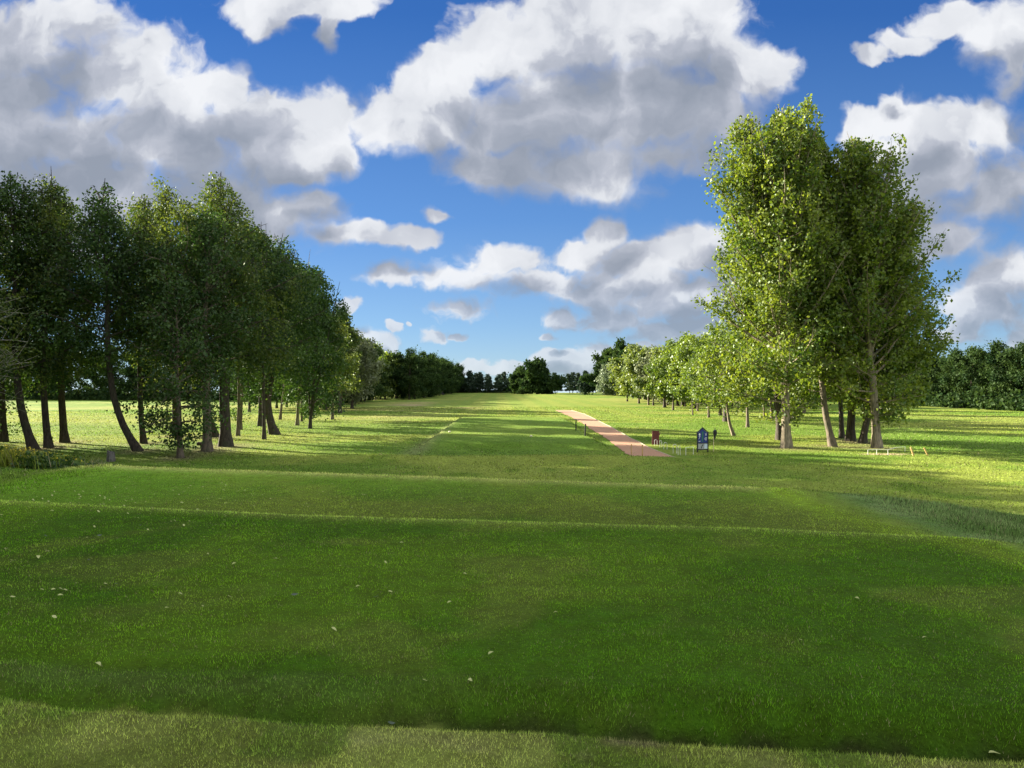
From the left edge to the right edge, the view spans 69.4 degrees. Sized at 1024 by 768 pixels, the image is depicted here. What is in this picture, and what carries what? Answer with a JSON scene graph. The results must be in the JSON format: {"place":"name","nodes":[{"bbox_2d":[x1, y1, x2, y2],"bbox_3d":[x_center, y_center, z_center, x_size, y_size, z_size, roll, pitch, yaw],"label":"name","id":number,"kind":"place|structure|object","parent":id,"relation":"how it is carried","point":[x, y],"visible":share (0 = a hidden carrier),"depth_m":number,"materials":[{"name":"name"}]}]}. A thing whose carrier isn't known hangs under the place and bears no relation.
{"place":"outdoors","nodes":[
{"label":"outdoors","id":0,"kind":"place"},
{"bbox_2d":[65,387,597,392],"bbox_3d":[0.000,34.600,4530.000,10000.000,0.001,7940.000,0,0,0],"label":"water","id":1,"kind":"structure","parent":0,"point":[564,391],"depth_m":3412.06,"materials":[{"name":"blue liquid"}]},
{"bbox_2d":[0,392,1023,767],"bbox_3d":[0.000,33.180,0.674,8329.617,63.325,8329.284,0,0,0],"label":"ground","id":2,"kind":"structure","parent":0,"point":[686,624],"depth_m":5.29,"materials":[{"name":"green plant"}]},
{"bbox_2d":[0,236,49,417],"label":"bare tree","id":3,"kind":"object","parent":2,"relation":"on","point":[5,349],"visible":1,"depth_m":33.61,"materials":[{"name":"green plant"}]},
{"bbox_2d":[0,214,65,441],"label":"birch tree","id":4,"kind":"object","parent":2,"relation":"on","point":[4,432],"visible":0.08,"depth_m":56.89,"materials":[{"name":"green plant"}]},
{"bbox_2d":[22,365,56,389],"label":"broadleaf tree","id":5,"kind":"object","parent":2,"relation":"on","point":[31,384],"visible":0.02,"depth_m":217.63,"materials":[{"name":"green plant"}]},
{"bbox_2d":[0,444,92,462],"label":"yellow flowers","id":6,"kind":"object","parent":2,"relation":"on","point":[34,452],"visible":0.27,"depth_m":20.01,"materials":[{"name":"green plant"}]},
{"bbox_2d":[0,170,99,449],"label":"birch tree","id":7,"kind":"object","parent":2,"relation":"on","point":[11,186],"visible":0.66,"depth_m":50.71,"materials":[{"name":"green plant"}]},
{"bbox_2d":[0,445,102,469],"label":"weeds","id":8,"kind":"object","parent":2,"relation":"on","point":[6,459],"visible":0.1,"depth_m":19.17,"materials":[{"name":"green plant"}]},
{"bbox_2d":[0,193,113,442],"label":"birch tree","id":9,"kind":"object","parent":2,"relation":"on","point":[64,437],"visible":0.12,"depth_m":56.23,"materials":[{"name":"green plant"}]},
{"bbox_2d":[34,353,82,393],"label":"broadleaf tree","id":10,"kind":"object","parent":2,"relation":"on","point":[70,382],"visible":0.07,"depth_m":216.77,"materials":[{"name":"green plant"}]},
{"bbox_2d":[9,450,114,469],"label":"nettles","id":11,"kind":"object","parent":2,"relation":"on","point":[62,462],"visible":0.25,"depth_m":18.97,"materials":[{"name":"green plant"}]},
{"bbox_2d":[0,171,135,447],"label":"birch tree","id":12,"kind":"object","parent":2,"relation":"on","point":[53,197],"visible":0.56,"depth_m":51.22,"materials":[{"name":"green plant"}]},
{"bbox_2d":[77,351,124,391],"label":"broadleaf tree","id":13,"kind":"object","parent":2,"relation":"on","point":[91,377],"visible":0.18,"depth_m":220.86,"materials":[{"name":"green plant"}]},
{"bbox_2d":[9,181,206,450],"bbox_3d":[-27.078,-4.500,49.725,11.398,18.859,11.338,0,0,-45],"label":"birch tree","id":14,"kind":"object","parent":2,"relation":"on","point":[123,260],"visible":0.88,"depth_m":49.18,"materials":[{"name":"green plant"}]},
{"bbox_2d":[91,345,128,391],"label":"broadleaf tree","id":15,"kind":"object","parent":2,"relation":"on","point":[104,382],"visible":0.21,"depth_m":218.48,"materials":[{"name":"green plant"}]},
{"bbox_2d":[106,450,115,461],"bbox_3d":[-23.860,4.278,43.993,0.516,0.768,0.518,0,0,0],"label":"tree stump","id":16,"kind":"object","parent":2,"relation":"on","point":[111,456],"visible":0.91,"depth_m":43.88,"materials":[{"name":"grey plant"}]},
{"bbox_2d":[114,355,148,393],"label":"broadleaf tree","id":17,"kind":"object","parent":2,"relation":"on","point":[120,384],"visible":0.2,"depth_m":211.95,"materials":[{"name":"green plant"}]},
{"bbox_2d":[84,192,198,443],"bbox_3d":[-27.643,-4.754,55.699,8.656,19.011,8.559,0,0,-38],"label":"birch tree","id":18,"kind":"object","parent":2,"relation":"on","point":[142,218],"visible":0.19,"depth_m":54.76,"materials":[{"name":"green plant"}]},
{"bbox_2d":[118,353,166,396],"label":"broadleaf tree","id":19,"kind":"object","parent":2,"relation":"on","point":[129,382],"visible":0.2,"depth_m":210.44,"materials":[{"name":"green plant"}]},
{"bbox_2d":[5,382,295,400],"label":"undergrowth","id":20,"kind":"object","parent":2,"relation":"on","point":[87,394],"visible":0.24,"depth_m":211.27,"materials":[{"name":"green plant"}]},
{"bbox_2d":[93,181,210,435],"bbox_3d":[-29.339,-6.241,62.421,11.977,21.993,10.597,0,0,0],"label":"birch tree","id":21,"kind":"object","parent":2,"relation":"on","point":[167,193],"visible":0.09,"depth_m":62.57,"materials":[{"name":"green plant"}]},
{"bbox_2d":[122,278,228,457],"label":"broadleaf tree","id":22,"kind":"object","parent":2,"relation":"on","point":[180,431],"visible":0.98,"depth_m":45.90,"materials":[{"name":"green plant"}]},
{"bbox_2d":[179,367,218,398],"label":"broadleaf tree","id":23,"kind":"object","parent":2,"relation":"on","point":[189,387],"visible":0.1,"depth_m":209.01,"materials":[{"name":"green plant"}]},
{"bbox_2d":[122,203,278,451],"bbox_3d":[-20.695,-3.834,50.160,9.751,17.298,10.291,0,0,37],"label":"broadleaf tree","id":24,"kind":"object","parent":2,"relation":"on","point":[209,242],"visible":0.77,"depth_m":49.18,"materials":[{"name":"green plant"}]},
{"bbox_2d":[102,171,325,446],"bbox_3d":[-21.753,-5.500,53.068,14.397,20.625,12.396,0,0,30],"label":"birch tree","id":25,"kind":"object","parent":2,"relation":"on","point":[250,272],"visible":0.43,"depth_m":53.57,"materials":[{"name":"green plant"}]},
{"bbox_2d":[176,231,265,437],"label":"birch tree","id":26,"kind":"object","parent":2,"relation":"on","point":[214,434],"depth_m":62.36,"materials":[{"name":"green plant"}]},
{"bbox_2d":[218,229,272,429],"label":"broadleaf tree","id":27,"kind":"object","parent":2,"relation":"on","point":[241,414],"visible":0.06,"depth_m":74.15,"materials":[{"name":"green plant"}]},
{"bbox_2d":[229,368,279,411],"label":"broadleaf tree","id":28,"kind":"object","parent":2,"relation":"on","point":[255,399],"visible":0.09,"depth_m":121.71,"materials":[{"name":"green plant"}]},
{"bbox_2d":[211,218,300,435],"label":"birch tree","id":29,"kind":"object","parent":2,"relation":"on","point":[239,398],"visible":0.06,"depth_m":64.97,"materials":[{"name":"green plant"}]},
{"bbox_2d":[249,242,283,425],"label":"broadleaf tree","id":30,"kind":"object","parent":2,"relation":"on","point":[259,422],"depth_m":81.59,"materials":[{"name":"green plant"}]},
{"bbox_2d":[218,226,333,439],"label":"birch tree","id":31,"kind":"object","parent":2,"relation":"on","point":[272,282],"visible":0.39,"depth_m":61.09,"materials":[{"name":"green plant"}]},
{"bbox_2d":[271,377,293,407],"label":"broadleaf tree","id":32,"kind":"object","parent":2,"relation":"on","point":[276,398],"visible":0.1,"depth_m":137.48,"materials":[{"name":"green plant"}]},
{"bbox_2d":[232,234,334,434],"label":"birch tree","id":33,"kind":"object","parent":2,"relation":"on","point":[270,420],"visible":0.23,"depth_m":67.13,"materials":[{"name":"green plant"}]},
{"bbox_2d":[278,336,288,419],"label":"broadleaf tree","id":34,"kind":"object","parent":2,"relation":"on","point":[280,413],"depth_m":97.98,"materials":[{"name":"plant"}]},
{"bbox_2d":[278,375,328,403],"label":"broadleaf tree","id":35,"kind":"object","parent":2,"relation":"on","point":[303,390],"visible":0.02,"depth_m":121.96,"materials":[{"name":"green plant"}]},
{"bbox_2d":[275,254,335,424],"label":"birch tree","id":36,"kind":"object","parent":2,"relation":"on","point":[315,268],"visible":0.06,"depth_m":83.60,"materials":[{"name":"green plant"}]},
{"bbox_2d":[281,294,334,421],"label":"birch tree","id":37,"kind":"object","parent":2,"relation":"on","point":[302,399],"depth_m":92.58,"materials":[{"name":"green plant"}]},
{"bbox_2d":[274,269,353,428],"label":"birch tree","id":38,"kind":"object","parent":2,"relation":"on","point":[310,403],"visible":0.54,"depth_m":78.68,"materials":[{"name":"green plant"}]},
{"bbox_2d":[309,316,364,419],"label":"broadleaf tree","id":39,"kind":"object","parent":2,"relation":"on","point":[354,358],"visible":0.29,"depth_m":96.53,"materials":[{"name":"green plant"}]},
{"bbox_2d":[319,304,364,412],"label":"birch tree","id":40,"kind":"object","parent":2,"relation":"on","point":[355,338],"visible":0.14,"depth_m":113.95,"materials":[{"name":"green plant"}]},
{"bbox_2d":[334,329,384,408],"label":"broadleaf tree","id":41,"kind":"object","parent":2,"relation":"on","point":[367,377],"visible":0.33,"depth_m":137.67,"materials":[{"name":"green plant"}]},
{"bbox_2d":[362,358,387,400],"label":"broadleaf tree","id":42,"kind":"object","parent":2,"relation":"on","point":[382,389],"visible":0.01,"depth_m":185.89,"materials":[{"name":"green plant"}]},
{"bbox_2d":[360,344,390,401],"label":"broadleaf tree","id":43,"kind":"object","parent":2,"relation":"on","point":[383,375],"visible":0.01,"depth_m":193.23,"materials":[{"name":"green plant"}]},
{"bbox_2d":[373,341,392,399],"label":"broadleaf tree","id":44,"kind":"object","parent":2,"relation":"on","point":[385,361],"visible":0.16,"depth_m":211.97,"materials":[{"name":"green plant"}]},
{"bbox_2d":[373,354,395,397],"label":"broadleaf tree","id":45,"kind":"object","parent":2,"relation":"on","point":[390,371],"visible":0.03,"depth_m":214.07,"materials":[{"name":"green plant"}]},
{"bbox_2d":[383,349,402,398],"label":"broadleaf tree","id":46,"kind":"object","parent":2,"relation":"on","point":[395,363],"visible":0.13,"depth_m":219.10,"materials":[{"name":"green plant"}]},
{"bbox_2d":[389,345,426,399],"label":"broadleaf tree","id":47,"kind":"object","parent":2,"relation":"on","point":[410,359],"visible":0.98,"depth_m":218.53,"materials":[{"name":"green plant"}]},
{"bbox_2d":[397,352,429,398],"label":"broadleaf tree","id":48,"kind":"object","parent":2,"relation":"on","point":[422,365],"visible":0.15,"depth_m":229.15,"materials":[{"name":"green plant"}]},
{"bbox_2d":[413,355,435,397],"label":"broadleaf tree","id":49,"kind":"object","parent":2,"relation":"on","point":[430,379],"visible":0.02,"depth_m":239.52,"materials":[{"name":"green plant"}]},
{"bbox_2d":[418,351,441,397],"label":"broadleaf tree","id":50,"kind":"object","parent":2,"relation":"on","point":[430,369],"visible":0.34,"depth_m":247.09,"materials":[{"name":"green plant"}]},
{"bbox_2d":[429,352,445,395],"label":"broadleaf tree","id":51,"kind":"object","parent":2,"relation":"on","point":[442,376],"visible":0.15,"depth_m":264.93,"materials":[{"name":"green plant"}]},
{"bbox_2d":[430,353,450,394],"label":"broadleaf tree","id":52,"kind":"object","parent":2,"relation":"on","point":[446,382],"visible":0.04,"depth_m":284.94,"materials":[{"name":"green plant"}]},
{"bbox_2d":[441,361,454,392],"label":"broadleaf tree","id":53,"kind":"object","parent":2,"relation":"on","point":[447,374],"visible":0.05,"depth_m":304.88,"materials":[{"name":"green plant"}]},
{"bbox_2d":[440,357,457,392],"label":"broadleaf tree","id":54,"kind":"object","parent":2,"relation":"on","point":[455,376],"visible":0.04,"depth_m":335.69,"materials":[{"name":"green plant"}]},
{"bbox_2d":[440,356,459,393],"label":"broadleaf tree","id":55,"kind":"object","parent":2,"relation":"on","point":[450,375],"visible":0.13,"depth_m":312.27,"materials":[{"name":"green plant"}]},
{"bbox_2d":[450,366,463,393],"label":"broadleaf tree","id":56,"kind":"object","parent":2,"relation":"on","point":[458,378],"visible":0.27,"depth_m":346.36,"materials":[{"name":"green plant"}]},
{"bbox_2d":[455,362,470,392],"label":"broadleaf tree","id":57,"kind":"object","parent":2,"relation":"on","point":[460,367],"visible":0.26,"depth_m":382.70,"materials":[{"name":"green plant"}]},
{"bbox_2d":[461,370,475,392],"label":"conifer tree","id":58,"kind":"object","parent":2,"relation":"on","point":[469,374],"visible":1,"depth_m":379.02,"materials":[{"name":"green plant"}]},
{"bbox_2d":[475,372,485,390],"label":"conifer tree","id":59,"kind":"object","parent":2,"relation":"on","point":[480,378],"visible":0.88,"depth_m":387.11,"materials":[{"name":"green plant"}]},
{"bbox_2d":[483,377,492,391],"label":"conifer tree","id":60,"kind":"object","parent":2,"relation":"on","point":[488,387],"visible":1,"depth_m":381.49,"materials":[{"name":"green plant"}]},
{"bbox_2d":[450,390,535,392],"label":"hedge","id":61,"kind":"object","parent":2,"relation":"on","point":[484,391],"visible":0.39,"depth_m":389.60,"materials":[{"name":"green plant"}]},
{"bbox_2d":[496,371,509,392],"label":"conifer tree","id":62,"kind":"object","parent":2,"relation":"on","point":[504,379],"visible":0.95,"depth_m":378.65,"materials":[{"name":"green plant"}]},
{"bbox_2d":[0,406,1023,518],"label":"rough grass","id":63,"kind":"structure","parent":2,"relation":"on","point":[25,470],"depth_m":53.20,"materials":[{"name":"green plant"}]},
{"bbox_2d":[506,363,526,393],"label":"broadleaf tree","id":64,"kind":"object","parent":2,"relation":"on","point":[516,375],"visible":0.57,"depth_m":344.31,"materials":[{"name":"green plant"}]},
{"bbox_2d":[513,356,568,393],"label":"broadleaf tree","id":65,"kind":"object","parent":2,"relation":"on","point":[540,379],"visible":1,"depth_m":330.88,"materials":[{"name":"green plant"}]},
{"bbox_2d":[563,373,574,393],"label":"conifer tree","id":66,"kind":"object","parent":2,"relation":"on","point":[569,385],"visible":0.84,"depth_m":360.22,"materials":[{"name":"green plant"}]},
{"bbox_2d":[576,380,594,394],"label":"broadleaf tree","id":67,"kind":"object","parent":2,"relation":"on","point":[584,388],"visible":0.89,"depth_m":309.70,"materials":[{"name":"green plant"}]},
{"bbox_2d":[579,347,611,394],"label":"broadleaf tree","id":68,"kind":"object","parent":2,"relation":"on","point":[591,377],"visible":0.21,"depth_m":299.38,"materials":[{"name":"green plant"}]},
{"bbox_2d":[594,361,619,395],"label":"broadleaf tree","id":69,"kind":"object","parent":2,"relation":"on","point":[603,375],"visible":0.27,"depth_m":287.27,"materials":[{"name":"green plant"}]},
{"bbox_2d":[601,337,627,395],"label":"birch tree","id":70,"kind":"object","parent":2,"relation":"on","point":[620,345],"visible":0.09,"depth_m":288.34,"materials":[{"name":"green plant"}]},
{"bbox_2d":[605,352,634,400],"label":"broadleaf tree","id":71,"kind":"object","parent":2,"relation":"on","point":[615,371],"visible":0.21,"depth_m":193.27,"materials":[{"name":"green plant"}]},
{"bbox_2d":[572,410,672,456],"bbox_3d":[10.593,4.640,88.892,0.640,0.275,85.320,0,0,0],"label":"path edging","id":72,"kind":"object","parent":2,"relation":"on","point":[628,436],"visible":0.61,"depth_m":64.92,"materials":[{"name":"beige concrete"}]},
{"bbox_2d":[615,343,640,396],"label":"birch tree","id":73,"kind":"object","parent":2,"relation":"on","point":[620,353],"visible":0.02,"depth_m":266.88,"materials":[{"name":"green plant"}]},
{"bbox_2d":[615,343,651,403],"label":"broadleaf tree","id":74,"kind":"object","parent":2,"relation":"on","point":[626,389],"visible":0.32,"depth_m":176.84,"materials":[{"name":"green plant"}]},
{"bbox_2d":[619,346,651,404],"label":"broadleaf tree","id":75,"kind":"object","parent":2,"relation":"on","point":[630,366],"visible":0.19,"depth_m":162.03,"materials":[{"name":"green plant"}]},
{"bbox_2d":[634,344,662,405],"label":"broadleaf tree","id":76,"kind":"object","parent":2,"relation":"on","point":[639,368],"visible":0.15,"depth_m":158.72,"materials":[{"name":"green plant"}]},
{"bbox_2d":[631,345,678,407],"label":"broadleaf tree","id":77,"kind":"object","parent":2,"relation":"on","point":[641,382],"visible":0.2,"depth_m":141.62,"materials":[{"name":"green plant"}]},
{"bbox_2d":[652,431,659,444],"bbox_3d":[11.149,4.282,57.297,0.655,1.314,0.127,3,-4,-8],"label":"board","id":78,"kind":"object","parent":2,"relation":"on","point":[655,434],"visible":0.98,"depth_m":57.24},
{"bbox_2d":[644,337,689,409],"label":"broadleaf tree","id":79,"kind":"object","parent":2,"relation":"on","point":[664,374],"visible":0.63,"depth_m":129.67,"materials":[{"name":"green plant"}]},
{"bbox_2d":[666,334,703,414],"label":"broadleaf tree","id":80,"kind":"object","parent":2,"relation":"on","point":[679,352],"visible":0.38,"depth_m":109.77,"materials":[{"name":"green plant"}]},
{"bbox_2d":[679,368,704,410],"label":"broadleaf tree","id":81,"kind":"object","parent":2,"relation":"on","point":[697,405],"visible":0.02,"depth_m":126.70,"materials":[{"name":"green plant"}]},
{"bbox_2d":[669,331,720,416],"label":"broadleaf tree","id":82,"kind":"object","parent":2,"relation":"on","point":[697,353],"visible":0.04,"depth_m":100.88,"materials":[{"name":"green plant"}]},
{"bbox_2d":[696,427,708,451],"bbox_3d":[13.104,3.833,50.838,0.840,1.740,0.092,0,0,-2],"label":"tee sign","id":83,"kind":"object","parent":2,"relation":"on","point":[702,433],"visible":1,"depth_m":50.81,"materials":[{"name":"blue metal"}]},
{"bbox_2d":[677,319,753,421],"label":"broadleaf tree","id":84,"kind":"object","parent":2,"relation":"on","point":[690,339],"visible":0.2,"depth_m":88.73,"materials":[{"name":"green plant"}]},
{"bbox_2d":[672,333,768,435],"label":"broadleaf tree","id":85,"kind":"object","parent":2,"relation":"on","point":[704,375],"visible":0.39,"depth_m":67.07,"materials":[{"name":"green plant"}]},
{"bbox_2d":[699,320,773,426],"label":"broadleaf tree","id":86,"kind":"object","parent":2,"relation":"on","point":[747,417],"visible":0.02,"depth_m":78.69,"materials":[{"name":"green plant"}]},
{"bbox_2d":[706,188,819,440],"bbox_3d":[21.189,-6.030,61.512,8.834,22.009,9.174,0,0,0],"label":"poplar tree","id":87,"kind":"object","parent":2,"relation":"on","point":[778,430],"visible":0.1,"depth_m":62.37,"materials":[{"name":"green plant"}]},
{"bbox_2d":[748,376,792,420],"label":"broadleaf tree","id":88,"kind":"object","parent":2,"relation":"on","point":[769,395],"visible":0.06,"depth_m":89.78,"materials":[{"name":"green plant"}]},
{"bbox_2d":[691,93,852,447],"bbox_3d":[18.785,-7.965,53.786,10.667,25.795,11.033,0,0,0],"label":"poplar tree","id":89,"kind":"object","parent":2,"relation":"on","point":[770,244],"visible":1,"depth_m":52.38,"materials":[{"name":"green plant"}]},
{"bbox_2d":[780,373,834,420],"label":"broadleaf tree","id":90,"kind":"object","parent":2,"relation":"on","point":[814,396],"visible":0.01,"depth_m":91.83,"materials":[{"name":"green plant"}]},
{"bbox_2d":[788,129,860,446],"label":"poplar tree","id":91,"kind":"object","parent":2,"relation":"on","point":[830,436],"visible":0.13,"depth_m":54.93,"materials":[{"name":"green plant"}]},
{"bbox_2d":[807,314,862,438],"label":"poplar tree","id":92,"kind":"object","parent":2,"relation":"on","point":[841,434],"depth_m":63.65,"materials":[{"name":"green plant"}]},
{"bbox_2d":[816,136,895,440],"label":"poplar tree","id":93,"kind":"object","parent":2,"relation":"on","point":[850,434],"visible":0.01,"depth_m":60.47,"materials":[{"name":"green plant"}]},
{"bbox_2d":[804,133,961,447],"bbox_3d":[26.253,-6.776,54.302,10.956,23.453,10.267,0,0,0],"label":"poplar tree","id":94,"kind":"object","parent":2,"relation":"on","point":[880,237],"visible":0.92,"depth_m":52.71,"materials":[{"name":"green plant"}]},
{"bbox_2d":[826,250,966,443],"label":"poplar tree","id":95,"kind":"object","parent":2,"relation":"on","point":[939,345],"visible":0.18,"depth_m":56.00,"materials":[{"name":"green plant"}]},
{"bbox_2d":[895,357,942,394],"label":"broadleaf tree","id":96,"kind":"object","parent":2,"relation":"on","point":[927,366],"visible":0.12,"depth_m":157.44,"materials":[{"name":"green plant"}]},
{"bbox_2d":[815,385,1023,410],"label":"undergrowth","id":97,"kind":"object","parent":2,"relation":"on","point":[981,401],"visible":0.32,"depth_m":137.10,"materials":[{"name":"green plant"}]},
{"bbox_2d":[926,347,973,395],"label":"broadleaf tree","id":98,"kind":"object","parent":2,"relation":"on","point":[945,380],"visible":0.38,"depth_m":150.72,"materials":[{"name":"green plant"}]},
{"bbox_2d":[947,343,1007,395],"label":"broadleaf tree","id":99,"kind":"object","parent":2,"relation":"on","point":[961,363],"visible":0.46,"depth_m":144.87,"materials":[{"name":"green plant"}]},
{"bbox_2d":[955,338,1019,400],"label":"broadleaf tree","id":100,"kind":"object","parent":2,"relation":"on","point":[996,347],"visible":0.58,"depth_m":137.56,"materials":[{"name":"green plant"}]},
{"bbox_2d":[983,339,1023,402],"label":"broadleaf tree","id":101,"kind":"object","parent":2,"relation":"on","point":[1013,358],"visible":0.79,"depth_m":131.73,"materials":[{"name":"green plant"}]},
{"bbox_2d":[1010,355,1023,405],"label":"broadleaf tree","id":102,"kind":"object","parent":2,"relation":"on","point":[1021,378],"visible":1,"depth_m":125.79,"materials":[{"name":"green plant"}]},
{"bbox_2d":[0,0,1023,386],"label":"sky","id":103,"kind":"structure","parent":0,"point":[489,187],"materials":[{"name":"blue"}]},
{"bbox_2d":[556,410,670,456],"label":"path","id":104,"kind":"structure","parent":0,"point":[621,441],"depth_m":65.50,"materials":[{"name":"brown gravel"}]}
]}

